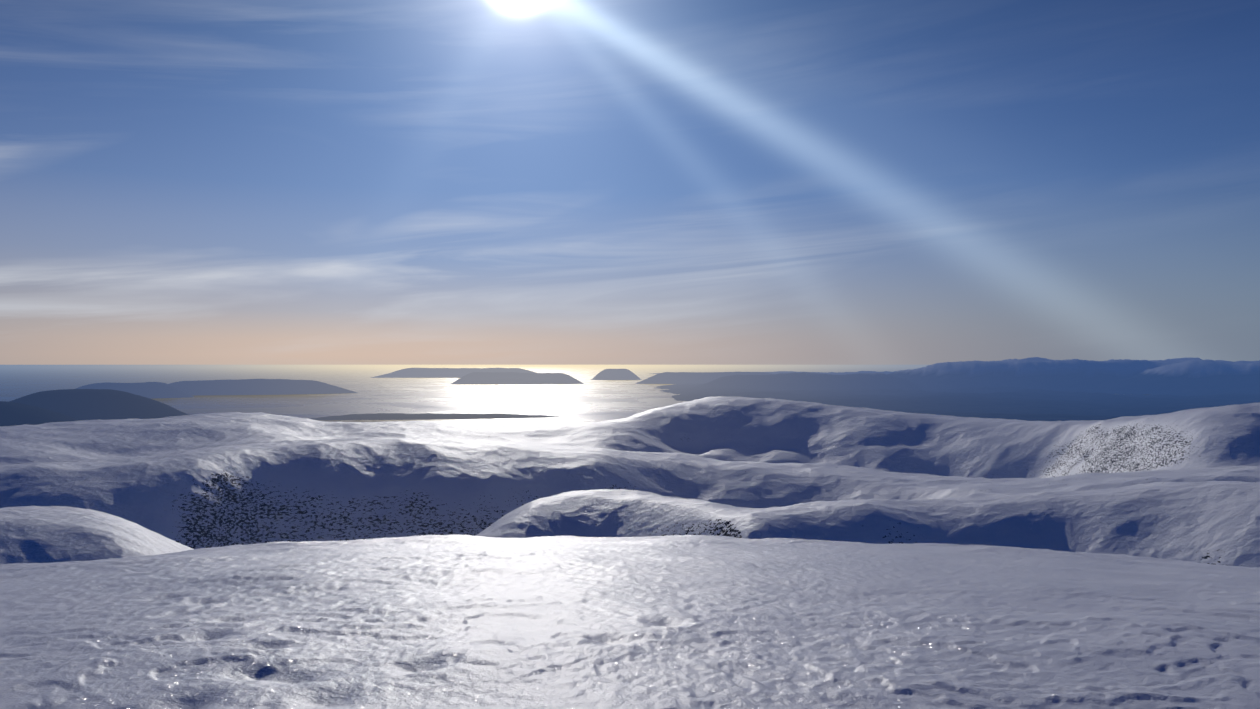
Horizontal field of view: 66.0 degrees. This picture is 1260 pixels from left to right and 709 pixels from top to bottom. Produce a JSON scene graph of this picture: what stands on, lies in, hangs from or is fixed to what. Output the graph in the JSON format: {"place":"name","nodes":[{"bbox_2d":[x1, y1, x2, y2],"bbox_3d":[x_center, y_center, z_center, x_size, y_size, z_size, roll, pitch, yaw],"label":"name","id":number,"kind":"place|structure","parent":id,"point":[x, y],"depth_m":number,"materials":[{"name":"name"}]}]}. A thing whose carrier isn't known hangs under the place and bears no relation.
{"place":"outdoors","nodes":[
{"label":"outdoors","id":0,"kind":"place"},
{"bbox_2d":[0,365,1142,426],"bbox_3d":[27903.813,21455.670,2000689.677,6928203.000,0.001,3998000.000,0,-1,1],"label":"sea","id":1,"kind":"structure","parent":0,"point":[589,400],"depth_m":46305.03,"materials":[{"name":"blue liquid"}]},
{"bbox_2d":[0,534,1259,708],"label":"snowy ground","id":2,"kind":"structure","parent":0,"point":[457,621],"depth_m":7.21,"materials":[{"name":"white snow"}]},
{"bbox_2d":[0,357,1259,567],"bbox_3d":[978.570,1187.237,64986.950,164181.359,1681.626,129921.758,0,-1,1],"label":"mountains","id":3,"kind":"structure","parent":0,"point":[1156,459],"depth_m":2890.57,"materials":[{"name":"white snow"}]},
{"bbox_2d":[0,0,1259,364],"label":"sky","id":4,"kind":"structure","parent":0,"point":[183,182],"materials":[{"name":"blue"}]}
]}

